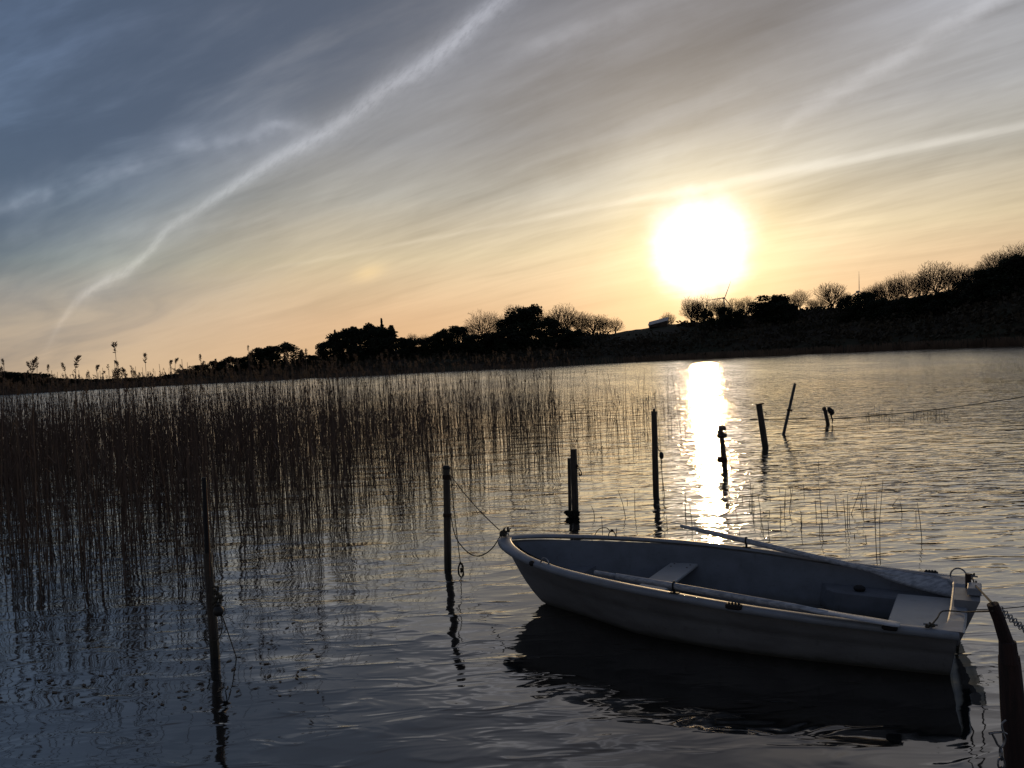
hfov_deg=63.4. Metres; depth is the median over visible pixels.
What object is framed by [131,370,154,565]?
reed
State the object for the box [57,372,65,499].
reed
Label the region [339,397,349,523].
reed
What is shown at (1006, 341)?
reed fringe
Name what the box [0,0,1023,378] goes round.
sky
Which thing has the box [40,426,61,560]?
reed
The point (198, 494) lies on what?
reed
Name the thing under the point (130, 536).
reed
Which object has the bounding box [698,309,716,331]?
evergreen tree
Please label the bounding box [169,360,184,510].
reed
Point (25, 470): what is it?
reed
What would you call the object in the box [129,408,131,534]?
reed
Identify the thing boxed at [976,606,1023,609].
mooring rope
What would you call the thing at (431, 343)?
evergreen tree
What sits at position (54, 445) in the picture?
reed
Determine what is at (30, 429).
reed
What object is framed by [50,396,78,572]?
reed
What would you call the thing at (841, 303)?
evergreen tree
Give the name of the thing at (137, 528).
reed
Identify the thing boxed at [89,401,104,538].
reed
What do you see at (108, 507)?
reed
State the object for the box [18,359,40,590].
reed
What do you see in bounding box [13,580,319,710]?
floating debris
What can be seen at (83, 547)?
reed
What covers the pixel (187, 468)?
reed
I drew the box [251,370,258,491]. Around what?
reed
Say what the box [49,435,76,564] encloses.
reed
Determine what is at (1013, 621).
chain
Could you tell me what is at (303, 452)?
reed
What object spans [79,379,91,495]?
reed
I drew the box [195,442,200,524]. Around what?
reed
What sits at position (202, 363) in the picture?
reed
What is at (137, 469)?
reed
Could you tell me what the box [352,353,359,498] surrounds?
reed
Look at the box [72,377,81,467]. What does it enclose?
reed
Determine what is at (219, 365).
evergreen tree
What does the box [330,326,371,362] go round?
evergreen tree
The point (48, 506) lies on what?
reed
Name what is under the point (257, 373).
reed
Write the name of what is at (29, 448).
reed
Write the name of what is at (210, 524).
reed
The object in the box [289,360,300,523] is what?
reed
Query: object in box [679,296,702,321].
bare tree
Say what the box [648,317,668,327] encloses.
barn
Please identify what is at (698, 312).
bare tree
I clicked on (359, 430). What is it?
reed
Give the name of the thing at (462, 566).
mooring rope
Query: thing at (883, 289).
bare tree
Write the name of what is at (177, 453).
reed
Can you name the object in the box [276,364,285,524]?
reed
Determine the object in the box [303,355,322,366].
evergreen tree
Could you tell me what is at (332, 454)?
reed
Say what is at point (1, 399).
reed
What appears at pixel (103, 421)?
reed
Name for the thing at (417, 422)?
reed
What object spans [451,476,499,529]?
mooring rope
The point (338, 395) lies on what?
reed
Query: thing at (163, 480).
reed
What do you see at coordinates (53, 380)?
evergreen tree
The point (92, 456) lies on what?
reed
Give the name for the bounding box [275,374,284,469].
reed
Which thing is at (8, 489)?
reed
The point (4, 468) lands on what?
reed
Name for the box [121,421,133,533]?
reed
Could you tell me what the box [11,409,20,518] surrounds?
reed
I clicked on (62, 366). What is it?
reed
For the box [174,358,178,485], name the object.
reed
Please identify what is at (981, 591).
mooring rope
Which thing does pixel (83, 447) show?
reed
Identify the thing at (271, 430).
reed
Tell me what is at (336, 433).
reed
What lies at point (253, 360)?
evergreen tree
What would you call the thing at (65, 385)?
reed
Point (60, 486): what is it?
reed
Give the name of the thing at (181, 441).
reed
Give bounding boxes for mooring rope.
[204,585,236,657]
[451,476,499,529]
[451,481,463,570]
[451,517,500,556]
[657,447,664,495]
[925,610,993,627]
[970,573,992,603]
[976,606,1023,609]
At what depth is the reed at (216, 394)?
10.19 m
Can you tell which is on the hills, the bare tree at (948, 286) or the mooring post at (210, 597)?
the bare tree at (948, 286)
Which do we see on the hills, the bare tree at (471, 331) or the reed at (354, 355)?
the bare tree at (471, 331)
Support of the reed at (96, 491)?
in the water
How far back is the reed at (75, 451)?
9.56 m
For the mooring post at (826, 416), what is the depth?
22.31 m
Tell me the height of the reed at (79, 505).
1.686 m
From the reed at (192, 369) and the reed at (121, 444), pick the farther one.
the reed at (192, 369)
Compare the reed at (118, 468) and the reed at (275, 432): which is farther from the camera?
the reed at (275, 432)
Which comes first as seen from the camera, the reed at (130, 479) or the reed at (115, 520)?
the reed at (115, 520)
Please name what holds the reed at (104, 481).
in the water
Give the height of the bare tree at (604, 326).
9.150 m
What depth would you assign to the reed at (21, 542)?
8.80 m
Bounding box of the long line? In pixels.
[750,396,1023,419]
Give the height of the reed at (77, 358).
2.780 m
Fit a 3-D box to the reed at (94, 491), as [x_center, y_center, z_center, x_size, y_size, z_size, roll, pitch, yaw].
[-4.587,1.248,9.090,0.023,2.302,0.346,-1,2,45]
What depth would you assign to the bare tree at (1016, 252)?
256.67 m
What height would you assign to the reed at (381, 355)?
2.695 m
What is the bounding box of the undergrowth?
[1,276,1023,392]
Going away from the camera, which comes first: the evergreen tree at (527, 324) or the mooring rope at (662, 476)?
the mooring rope at (662, 476)
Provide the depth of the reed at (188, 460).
10.36 m
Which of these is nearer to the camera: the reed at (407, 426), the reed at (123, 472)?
the reed at (123, 472)
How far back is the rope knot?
7.34 m
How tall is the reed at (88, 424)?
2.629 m
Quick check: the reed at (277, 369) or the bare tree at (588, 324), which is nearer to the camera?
the reed at (277, 369)
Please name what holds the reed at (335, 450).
in the water
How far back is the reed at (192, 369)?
14.40 m
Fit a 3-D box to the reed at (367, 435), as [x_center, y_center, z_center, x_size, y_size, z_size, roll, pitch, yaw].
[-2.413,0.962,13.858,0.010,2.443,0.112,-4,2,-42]
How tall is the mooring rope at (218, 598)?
0.662 m
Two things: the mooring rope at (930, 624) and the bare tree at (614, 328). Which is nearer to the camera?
the mooring rope at (930, 624)
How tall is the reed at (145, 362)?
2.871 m
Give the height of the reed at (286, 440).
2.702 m
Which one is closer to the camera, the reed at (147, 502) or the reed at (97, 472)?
the reed at (147, 502)
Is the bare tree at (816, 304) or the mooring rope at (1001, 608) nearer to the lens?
the mooring rope at (1001, 608)
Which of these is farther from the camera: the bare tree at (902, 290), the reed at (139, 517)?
the bare tree at (902, 290)
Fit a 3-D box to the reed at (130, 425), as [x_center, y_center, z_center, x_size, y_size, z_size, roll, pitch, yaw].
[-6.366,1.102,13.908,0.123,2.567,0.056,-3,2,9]
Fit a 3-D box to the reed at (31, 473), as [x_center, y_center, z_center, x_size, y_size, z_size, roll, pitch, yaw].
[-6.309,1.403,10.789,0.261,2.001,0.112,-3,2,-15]
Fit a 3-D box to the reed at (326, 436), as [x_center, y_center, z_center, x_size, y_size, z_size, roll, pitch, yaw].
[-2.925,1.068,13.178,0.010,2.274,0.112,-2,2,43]
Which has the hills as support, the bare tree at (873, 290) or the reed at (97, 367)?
the bare tree at (873, 290)
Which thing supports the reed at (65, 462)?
in the water
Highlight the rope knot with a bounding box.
[499,527,510,536]
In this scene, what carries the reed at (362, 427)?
in the water
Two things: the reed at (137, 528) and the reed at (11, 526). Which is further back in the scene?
the reed at (137, 528)
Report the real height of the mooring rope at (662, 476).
0.806 m
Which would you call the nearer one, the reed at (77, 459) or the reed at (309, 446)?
the reed at (77, 459)
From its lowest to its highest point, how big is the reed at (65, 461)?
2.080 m
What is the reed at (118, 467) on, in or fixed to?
in the water
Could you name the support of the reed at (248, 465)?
in the water
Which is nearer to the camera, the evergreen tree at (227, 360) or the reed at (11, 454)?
the reed at (11, 454)
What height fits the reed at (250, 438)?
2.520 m
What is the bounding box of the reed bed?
[0,343,707,588]
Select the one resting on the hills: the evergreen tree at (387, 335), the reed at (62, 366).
the evergreen tree at (387, 335)
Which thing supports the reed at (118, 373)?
in the water
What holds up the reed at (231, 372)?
in the water
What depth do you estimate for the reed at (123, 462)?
9.64 m
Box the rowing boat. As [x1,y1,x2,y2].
[498,527,981,675]
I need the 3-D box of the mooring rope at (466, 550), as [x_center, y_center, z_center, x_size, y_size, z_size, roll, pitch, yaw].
[-0.359,1.500,7.988,0.025,0.342,1.328,-4,2,-25]
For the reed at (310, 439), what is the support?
in the water
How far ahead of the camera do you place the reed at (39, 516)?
9.41 m
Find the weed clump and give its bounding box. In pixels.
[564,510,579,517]
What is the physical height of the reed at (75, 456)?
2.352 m
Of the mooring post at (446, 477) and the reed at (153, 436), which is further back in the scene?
the reed at (153, 436)
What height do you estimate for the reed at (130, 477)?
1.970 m
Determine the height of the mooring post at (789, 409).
1.856 m
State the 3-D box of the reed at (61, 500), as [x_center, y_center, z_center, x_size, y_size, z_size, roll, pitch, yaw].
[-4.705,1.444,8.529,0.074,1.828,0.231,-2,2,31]
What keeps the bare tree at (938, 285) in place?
on the hills
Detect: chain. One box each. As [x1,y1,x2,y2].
[988,719,1007,767]
[1001,606,1023,632]
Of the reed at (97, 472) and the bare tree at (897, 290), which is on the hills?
the bare tree at (897, 290)
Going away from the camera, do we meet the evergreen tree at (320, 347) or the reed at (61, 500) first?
the reed at (61, 500)
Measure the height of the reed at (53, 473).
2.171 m
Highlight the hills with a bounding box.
[2,291,1023,394]
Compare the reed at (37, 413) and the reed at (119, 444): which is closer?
the reed at (37, 413)
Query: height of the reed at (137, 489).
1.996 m
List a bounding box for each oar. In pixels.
[594,570,899,626]
[680,524,951,597]
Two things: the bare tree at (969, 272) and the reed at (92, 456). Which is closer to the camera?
the reed at (92, 456)
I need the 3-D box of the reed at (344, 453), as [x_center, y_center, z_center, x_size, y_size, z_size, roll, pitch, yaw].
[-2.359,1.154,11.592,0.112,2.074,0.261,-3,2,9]
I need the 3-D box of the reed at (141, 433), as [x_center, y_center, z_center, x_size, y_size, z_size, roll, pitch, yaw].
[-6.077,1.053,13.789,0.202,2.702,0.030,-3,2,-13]
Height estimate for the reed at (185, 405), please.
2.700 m
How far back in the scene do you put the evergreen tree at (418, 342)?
345.80 m
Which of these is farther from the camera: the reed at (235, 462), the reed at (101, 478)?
the reed at (235, 462)
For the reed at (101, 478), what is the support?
in the water
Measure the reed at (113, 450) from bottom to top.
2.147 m
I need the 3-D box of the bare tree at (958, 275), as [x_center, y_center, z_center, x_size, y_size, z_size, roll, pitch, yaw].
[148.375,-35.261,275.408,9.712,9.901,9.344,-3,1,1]
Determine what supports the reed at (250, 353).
in the water
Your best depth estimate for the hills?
297.14 m
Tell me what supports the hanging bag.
hanging from the mooring post at (826, 416)
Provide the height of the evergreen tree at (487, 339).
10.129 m
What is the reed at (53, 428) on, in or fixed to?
in the water
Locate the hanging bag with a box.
[827,407,834,423]
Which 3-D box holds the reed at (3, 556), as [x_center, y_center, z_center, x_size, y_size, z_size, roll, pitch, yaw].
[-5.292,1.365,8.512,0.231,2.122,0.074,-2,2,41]
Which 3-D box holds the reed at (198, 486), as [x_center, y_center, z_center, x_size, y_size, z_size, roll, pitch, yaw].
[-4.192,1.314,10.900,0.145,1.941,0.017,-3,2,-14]
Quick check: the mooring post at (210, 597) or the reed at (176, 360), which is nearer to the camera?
the mooring post at (210, 597)
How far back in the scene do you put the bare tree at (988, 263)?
264.26 m
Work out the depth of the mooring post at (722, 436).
14.62 m
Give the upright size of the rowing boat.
0.710 m
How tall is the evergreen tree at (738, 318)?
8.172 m
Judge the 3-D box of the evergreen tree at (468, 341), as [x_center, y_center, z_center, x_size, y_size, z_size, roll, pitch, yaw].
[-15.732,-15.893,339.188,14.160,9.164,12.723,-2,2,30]
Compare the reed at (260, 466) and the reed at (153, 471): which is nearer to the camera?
the reed at (153, 471)
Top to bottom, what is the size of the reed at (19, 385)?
2.472 m
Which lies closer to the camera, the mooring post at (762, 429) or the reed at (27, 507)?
the reed at (27, 507)
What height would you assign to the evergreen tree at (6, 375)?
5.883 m
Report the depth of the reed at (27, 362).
11.51 m
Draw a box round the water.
[0,345,1023,767]
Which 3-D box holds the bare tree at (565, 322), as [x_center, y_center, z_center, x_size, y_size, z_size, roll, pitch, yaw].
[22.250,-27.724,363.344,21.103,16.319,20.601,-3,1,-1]
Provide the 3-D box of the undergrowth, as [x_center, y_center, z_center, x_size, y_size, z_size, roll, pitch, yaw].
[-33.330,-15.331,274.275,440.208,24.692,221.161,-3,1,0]
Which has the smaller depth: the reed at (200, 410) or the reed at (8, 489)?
the reed at (8, 489)
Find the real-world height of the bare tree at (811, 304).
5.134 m
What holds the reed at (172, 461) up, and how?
in the water
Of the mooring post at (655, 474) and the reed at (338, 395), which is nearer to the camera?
the mooring post at (655, 474)
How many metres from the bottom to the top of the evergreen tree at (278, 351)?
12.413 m
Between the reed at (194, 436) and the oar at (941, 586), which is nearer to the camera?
the oar at (941, 586)
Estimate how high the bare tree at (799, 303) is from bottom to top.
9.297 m
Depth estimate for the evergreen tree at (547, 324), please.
331.10 m
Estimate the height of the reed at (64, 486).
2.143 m
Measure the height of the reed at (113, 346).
3.003 m
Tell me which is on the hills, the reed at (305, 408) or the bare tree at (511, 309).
the bare tree at (511, 309)
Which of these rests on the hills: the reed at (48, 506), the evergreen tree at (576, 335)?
the evergreen tree at (576, 335)
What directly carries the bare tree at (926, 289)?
on the hills
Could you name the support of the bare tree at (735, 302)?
on the hills
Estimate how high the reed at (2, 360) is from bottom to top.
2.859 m
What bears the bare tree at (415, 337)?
on the hills
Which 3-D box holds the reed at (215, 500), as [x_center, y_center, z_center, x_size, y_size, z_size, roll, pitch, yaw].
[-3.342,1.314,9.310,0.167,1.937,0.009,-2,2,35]
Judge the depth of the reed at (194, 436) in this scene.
11.86 m
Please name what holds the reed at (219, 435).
in the water
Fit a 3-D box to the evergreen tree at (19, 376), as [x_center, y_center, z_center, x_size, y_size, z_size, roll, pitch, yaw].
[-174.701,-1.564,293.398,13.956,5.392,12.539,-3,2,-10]
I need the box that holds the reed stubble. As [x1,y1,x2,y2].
[861,406,947,420]
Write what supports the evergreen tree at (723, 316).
on the hills
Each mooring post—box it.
[202,477,219,657]
[442,465,451,568]
[567,458,571,510]
[570,449,581,517]
[651,408,658,495]
[717,425,727,470]
[755,403,768,447]
[782,383,795,434]
[822,407,829,424]
[987,601,1023,767]
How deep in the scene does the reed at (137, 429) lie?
15.00 m
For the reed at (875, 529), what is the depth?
8.16 m
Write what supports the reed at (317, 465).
in the water
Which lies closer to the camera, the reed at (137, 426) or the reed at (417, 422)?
the reed at (137, 426)
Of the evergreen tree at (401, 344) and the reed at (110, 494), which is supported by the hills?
the evergreen tree at (401, 344)
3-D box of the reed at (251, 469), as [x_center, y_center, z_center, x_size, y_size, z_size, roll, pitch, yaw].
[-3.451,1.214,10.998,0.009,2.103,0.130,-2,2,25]
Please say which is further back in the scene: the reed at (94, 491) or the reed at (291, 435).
the reed at (291, 435)
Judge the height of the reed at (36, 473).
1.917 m
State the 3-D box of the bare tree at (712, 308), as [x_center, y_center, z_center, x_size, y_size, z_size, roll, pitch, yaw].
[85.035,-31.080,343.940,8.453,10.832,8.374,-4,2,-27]
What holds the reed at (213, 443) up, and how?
in the water
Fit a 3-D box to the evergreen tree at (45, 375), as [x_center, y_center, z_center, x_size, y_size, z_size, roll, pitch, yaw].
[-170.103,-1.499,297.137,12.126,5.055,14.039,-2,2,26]
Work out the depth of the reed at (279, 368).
12.27 m
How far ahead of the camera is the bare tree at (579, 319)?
365.75 m
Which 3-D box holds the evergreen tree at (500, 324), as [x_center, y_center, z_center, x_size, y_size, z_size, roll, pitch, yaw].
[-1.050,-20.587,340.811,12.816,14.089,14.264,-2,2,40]
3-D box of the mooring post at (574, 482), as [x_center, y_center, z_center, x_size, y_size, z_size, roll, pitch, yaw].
[0.866,1.618,11.052,0.173,1.511,0.093,-3,1,0]
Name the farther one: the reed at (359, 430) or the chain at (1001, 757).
the reed at (359, 430)
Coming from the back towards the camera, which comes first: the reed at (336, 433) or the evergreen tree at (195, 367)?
the evergreen tree at (195, 367)
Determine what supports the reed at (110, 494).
in the water
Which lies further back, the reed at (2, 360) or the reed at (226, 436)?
the reed at (226, 436)
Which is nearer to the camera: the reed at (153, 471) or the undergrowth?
the reed at (153, 471)
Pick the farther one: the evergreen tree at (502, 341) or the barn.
the barn
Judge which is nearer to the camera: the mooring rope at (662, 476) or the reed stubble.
the mooring rope at (662, 476)
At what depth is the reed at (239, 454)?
11.10 m
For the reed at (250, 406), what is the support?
in the water
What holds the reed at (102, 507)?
in the water
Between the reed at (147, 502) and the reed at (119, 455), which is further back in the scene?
the reed at (119, 455)
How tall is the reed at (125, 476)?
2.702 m
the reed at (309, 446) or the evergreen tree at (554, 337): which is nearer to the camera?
the reed at (309, 446)
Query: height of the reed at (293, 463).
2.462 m
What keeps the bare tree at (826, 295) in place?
on the hills
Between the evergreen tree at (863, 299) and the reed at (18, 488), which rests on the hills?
the evergreen tree at (863, 299)
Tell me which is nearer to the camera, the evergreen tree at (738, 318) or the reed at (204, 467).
the reed at (204, 467)
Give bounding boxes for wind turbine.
[712,284,729,305]
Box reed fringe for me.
[0,336,1023,394]
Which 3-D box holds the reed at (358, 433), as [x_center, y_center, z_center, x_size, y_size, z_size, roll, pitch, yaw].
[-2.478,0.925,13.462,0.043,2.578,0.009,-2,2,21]
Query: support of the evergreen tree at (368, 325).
on the hills
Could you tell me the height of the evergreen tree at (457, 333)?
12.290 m
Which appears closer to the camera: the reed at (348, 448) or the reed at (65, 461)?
the reed at (65, 461)
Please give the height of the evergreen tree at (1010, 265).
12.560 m
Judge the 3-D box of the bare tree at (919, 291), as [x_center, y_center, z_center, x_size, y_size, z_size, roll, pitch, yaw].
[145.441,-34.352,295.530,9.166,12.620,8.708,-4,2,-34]
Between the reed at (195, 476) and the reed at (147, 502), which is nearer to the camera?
the reed at (147, 502)
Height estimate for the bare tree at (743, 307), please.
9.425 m
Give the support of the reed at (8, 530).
in the water
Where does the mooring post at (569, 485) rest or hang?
in the water
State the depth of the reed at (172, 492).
8.87 m
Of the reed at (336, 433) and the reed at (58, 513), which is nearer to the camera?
the reed at (58, 513)
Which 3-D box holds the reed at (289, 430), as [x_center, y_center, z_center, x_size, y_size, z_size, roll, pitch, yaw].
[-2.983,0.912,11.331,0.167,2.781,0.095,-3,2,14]
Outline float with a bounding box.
[213,602,223,616]
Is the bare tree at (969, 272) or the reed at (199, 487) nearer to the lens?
the reed at (199, 487)
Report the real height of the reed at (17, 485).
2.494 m
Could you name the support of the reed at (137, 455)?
in the water
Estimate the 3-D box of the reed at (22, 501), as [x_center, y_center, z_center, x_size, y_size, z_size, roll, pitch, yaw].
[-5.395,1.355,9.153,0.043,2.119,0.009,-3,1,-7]
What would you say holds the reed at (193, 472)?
in the water
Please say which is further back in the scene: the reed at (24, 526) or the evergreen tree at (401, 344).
the evergreen tree at (401, 344)
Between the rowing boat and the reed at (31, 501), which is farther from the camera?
the reed at (31, 501)
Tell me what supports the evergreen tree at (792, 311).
on the hills
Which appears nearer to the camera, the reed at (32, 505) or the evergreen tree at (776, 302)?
the reed at (32, 505)
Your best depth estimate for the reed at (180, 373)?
12.18 m
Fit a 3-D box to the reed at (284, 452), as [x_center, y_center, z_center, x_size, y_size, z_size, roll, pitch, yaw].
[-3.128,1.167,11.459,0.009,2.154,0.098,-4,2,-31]
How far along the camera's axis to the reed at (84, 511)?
8.90 m
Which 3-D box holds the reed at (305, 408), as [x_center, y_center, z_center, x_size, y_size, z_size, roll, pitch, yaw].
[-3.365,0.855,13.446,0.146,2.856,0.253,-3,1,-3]
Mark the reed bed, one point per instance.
(267, 422)
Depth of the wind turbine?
1446.06 m
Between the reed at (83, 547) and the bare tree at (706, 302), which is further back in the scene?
the bare tree at (706, 302)
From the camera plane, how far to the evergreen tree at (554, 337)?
326.39 m
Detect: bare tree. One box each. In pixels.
[406,332,417,339]
[464,308,500,334]
[465,323,478,334]
[504,304,523,325]
[542,303,584,329]
[570,310,590,331]
[574,313,610,334]
[596,317,609,332]
[607,318,625,332]
[661,312,675,324]
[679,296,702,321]
[689,293,715,318]
[690,300,705,321]
[707,297,726,317]
[725,298,743,310]
[736,296,756,314]
[788,289,811,309]
[804,299,815,308]
[810,283,846,306]
[813,298,826,308]
[858,284,882,300]
[874,276,899,299]
[887,277,905,299]
[890,272,921,296]
[907,271,930,297]
[914,260,955,294]
[916,267,936,294]
[935,267,957,291]
[944,263,968,289]
[963,267,981,279]
[973,262,991,270]
[977,250,1008,269]
[997,241,1023,259]
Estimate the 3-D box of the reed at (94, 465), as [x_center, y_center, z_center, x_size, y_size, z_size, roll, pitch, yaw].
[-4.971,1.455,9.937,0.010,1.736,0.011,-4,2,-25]
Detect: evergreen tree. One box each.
[0,371,17,385]
[2,372,38,384]
[12,373,57,384]
[42,377,63,384]
[187,364,214,376]
[207,361,231,372]
[221,356,248,371]
[233,356,257,370]
[247,346,274,369]
[265,342,305,368]
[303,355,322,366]
[313,339,343,364]
[322,331,352,362]
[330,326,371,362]
[352,322,389,360]
[365,326,394,359]
[388,337,418,357]
[406,338,430,357]
[417,336,447,357]
[431,328,455,354]
[440,325,471,352]
[457,334,486,354]
[473,332,506,354]
[492,327,516,353]
[495,317,519,348]
[503,303,543,349]
[532,316,561,349]
[547,327,571,349]
[560,329,589,349]
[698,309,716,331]
[714,306,733,330]
[728,309,745,329]
[747,301,777,324]
[755,293,797,322]
[778,303,799,324]
[835,294,861,322]
[849,292,878,318]
[923,289,962,313]
[982,254,1023,299]
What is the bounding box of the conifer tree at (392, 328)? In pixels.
[388,325,398,343]
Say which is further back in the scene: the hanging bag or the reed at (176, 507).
the hanging bag
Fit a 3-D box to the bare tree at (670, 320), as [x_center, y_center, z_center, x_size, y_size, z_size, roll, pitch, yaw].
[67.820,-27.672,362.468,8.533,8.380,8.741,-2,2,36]
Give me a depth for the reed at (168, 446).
12.65 m
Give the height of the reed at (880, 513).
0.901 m
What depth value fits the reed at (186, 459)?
10.80 m
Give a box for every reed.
[0,367,8,503]
[0,519,6,592]
[1,359,19,544]
[1,400,14,566]
[1,407,6,513]
[1,422,11,567]
[1,460,17,579]
[4,460,12,590]
[9,382,31,565]
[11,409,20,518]
[13,382,17,523]
[14,404,21,559]
[15,413,28,575]
[16,381,29,580]
[16,415,36,532]
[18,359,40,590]
[20,375,29,546]
[21,505,23,583]
[22,431,38,565]
[24,408,28,549]
[25,382,34,523]
[26,361,51,522]
[26,426,40,569]
[27,370,34,509]
[31,425,43,570]
[35,356,38,522]
[35,452,51,569]
[38,398,46,586]
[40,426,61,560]
[41,434,61,586]
[45,435,63,587]
[46,428,47,583]
[47,364,61,511]
[47,406,67,527]
[47,429,50,578]
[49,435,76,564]
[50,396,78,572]
[51,370,59,552]
[53,408,63,527]
[55,408,71,553]
[55,418,65,553]
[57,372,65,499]
[57,386,71,526]
[61,362,80,521]
[62,417,72,536]
[63,383,71,519]
[67,399,82,543]
[69,378,94,554]
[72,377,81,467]
[73,399,79,527]
[73,445,85,566]
[74,355,91,567]
[74,372,93,568]
[77,398,88,506]
[77,452,87,588]
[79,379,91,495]
[80,378,104,580]
[80,434,88,579]
[82,394,114,573]
[83,398,95,513]
[83,444,95,570]
[84,406,98,546]
[86,372,91,486]
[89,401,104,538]
[92,433,100,551]
[93,418,100,561]
[95,365,115,524]
[95,376,109,515]
[98,378,110,570]
[98,383,116,570]
[99,433,104,564]
[101,383,103,567]
[102,368,112,506]
[103,427,112,575]
[106,451,122,580]
[109,367,122,541]
[111,341,131,546]
[111,399,124,528]
[112,402,127,544]
[113,387,127,543]
[114,360,133,568]
[114,368,124,576]
[114,392,129,507]
[115,360,118,494]
[117,386,122,513]
[119,401,129,556]
[121,367,136,553]
[121,412,142,542]
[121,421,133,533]
[122,414,140,566]
[122,416,129,516]
[123,431,133,581]
[124,388,135,523]
[126,374,138,500]
[126,410,141,546]
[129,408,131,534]
[130,393,146,507]
[130,453,145,576]
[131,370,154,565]
[132,375,142,493]
[133,370,140,507]
[133,414,141,565]
[134,412,141,531]
[135,366,146,502]
[142,353,157,517]
[142,368,153,496]
[142,406,153,587]
[145,387,146,492]
[147,373,160,494]
[149,394,157,542]
[151,398,171,548]
[159,365,182,516]
[163,379,180,537]
[167,402,184,574]
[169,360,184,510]
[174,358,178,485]
[174,403,181,525]
[175,442,177,562]
[178,370,190,511]
[178,384,185,510]
[180,364,193,465]
[180,395,200,563]
[182,366,194,545]
[182,400,191,532]
[183,379,190,558]
[187,364,196,518]
[189,389,202,509]
[190,366,204,475]
[191,416,195,536]
[193,445,201,535]
[194,405,210,563]
[194,408,202,570]
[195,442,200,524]
[199,354,201,501]
[200,361,205,549]
[202,431,215,512]
[203,415,213,566]
[204,399,211,551]
[204,415,221,564]
[205,364,219,509]
[213,358,223,511]
[215,393,241,546]
[221,369,236,505]
[222,357,239,526]
[226,396,241,513]
[229,370,239,508]
[231,369,243,529]
[243,350,260,521]
[244,385,252,527]
[244,399,257,531]
[246,369,253,521]
[247,345,254,496]
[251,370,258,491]
[254,370,271,523]
[254,390,264,532]
[261,377,271,520]
[268,374,274,488]
[271,360,277,483]
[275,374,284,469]
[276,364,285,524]
[278,367,294,500]
[278,391,294,521]
[280,365,292,508]
[280,391,289,525]
[284,350,295,526]
[286,352,294,522]
[288,406,302,505]
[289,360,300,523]
[298,350,309,466]
[300,348,315,531]
[300,390,307,519]
[303,386,312,518]
[307,371,314,513]
[309,394,323,524]
[321,381,332,500]
[327,382,336,514]
[329,357,336,485]
[329,380,339,506]
[333,375,339,490]
[334,355,342,459]
[335,396,348,520]
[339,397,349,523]
[343,365,354,518]
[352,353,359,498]
[354,368,362,492]
[356,371,362,484]
[359,362,365,483]
[365,368,368,477]
[379,353,389,506]
[402,364,410,481]
[412,364,425,483]
[460,366,464,483]
[847,496,847,525]
[875,498,876,557]
[879,483,882,539]
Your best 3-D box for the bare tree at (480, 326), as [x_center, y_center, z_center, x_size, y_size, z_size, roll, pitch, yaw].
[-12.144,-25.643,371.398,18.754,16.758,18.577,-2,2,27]
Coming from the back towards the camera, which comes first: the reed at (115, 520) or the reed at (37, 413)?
the reed at (37, 413)
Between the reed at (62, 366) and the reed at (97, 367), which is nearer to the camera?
the reed at (97, 367)
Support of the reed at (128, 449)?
in the water
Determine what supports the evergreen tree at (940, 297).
on the hills
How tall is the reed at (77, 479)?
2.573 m
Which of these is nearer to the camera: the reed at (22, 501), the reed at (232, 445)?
the reed at (22, 501)
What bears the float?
hanging from the mooring rope at (218, 598)
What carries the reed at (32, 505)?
in the water
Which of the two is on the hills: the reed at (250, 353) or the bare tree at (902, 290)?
the bare tree at (902, 290)
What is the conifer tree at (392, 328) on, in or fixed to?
on the hills
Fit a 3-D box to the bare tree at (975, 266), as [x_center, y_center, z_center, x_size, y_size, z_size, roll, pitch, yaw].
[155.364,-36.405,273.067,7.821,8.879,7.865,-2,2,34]
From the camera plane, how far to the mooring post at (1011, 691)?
3.62 m
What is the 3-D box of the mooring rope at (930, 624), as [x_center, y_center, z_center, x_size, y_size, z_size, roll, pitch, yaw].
[2.421,1.245,4.570,0.255,0.590,1.950,-2,2,25]
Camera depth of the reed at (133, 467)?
10.41 m
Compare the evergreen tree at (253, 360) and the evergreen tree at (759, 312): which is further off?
the evergreen tree at (253, 360)
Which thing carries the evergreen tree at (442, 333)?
on the hills
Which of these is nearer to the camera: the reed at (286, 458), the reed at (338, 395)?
the reed at (286, 458)
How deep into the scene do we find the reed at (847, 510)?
9.67 m
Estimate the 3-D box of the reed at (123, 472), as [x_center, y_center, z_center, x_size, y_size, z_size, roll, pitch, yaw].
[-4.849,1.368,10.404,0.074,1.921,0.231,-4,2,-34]
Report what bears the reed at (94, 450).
in the water
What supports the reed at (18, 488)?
in the water
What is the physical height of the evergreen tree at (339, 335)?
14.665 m
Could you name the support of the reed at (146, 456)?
in the water
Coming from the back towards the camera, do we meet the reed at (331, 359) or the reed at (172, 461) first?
the reed at (331, 359)
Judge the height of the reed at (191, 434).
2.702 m
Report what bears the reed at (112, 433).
in the water
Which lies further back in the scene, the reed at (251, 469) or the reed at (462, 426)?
the reed at (462, 426)
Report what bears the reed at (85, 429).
in the water
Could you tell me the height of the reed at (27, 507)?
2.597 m
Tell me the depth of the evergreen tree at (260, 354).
344.37 m
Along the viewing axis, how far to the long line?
24.29 m
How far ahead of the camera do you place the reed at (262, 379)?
11.60 m
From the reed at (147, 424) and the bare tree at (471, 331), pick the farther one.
the bare tree at (471, 331)
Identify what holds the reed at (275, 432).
in the water
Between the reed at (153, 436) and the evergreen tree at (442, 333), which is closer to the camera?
the reed at (153, 436)

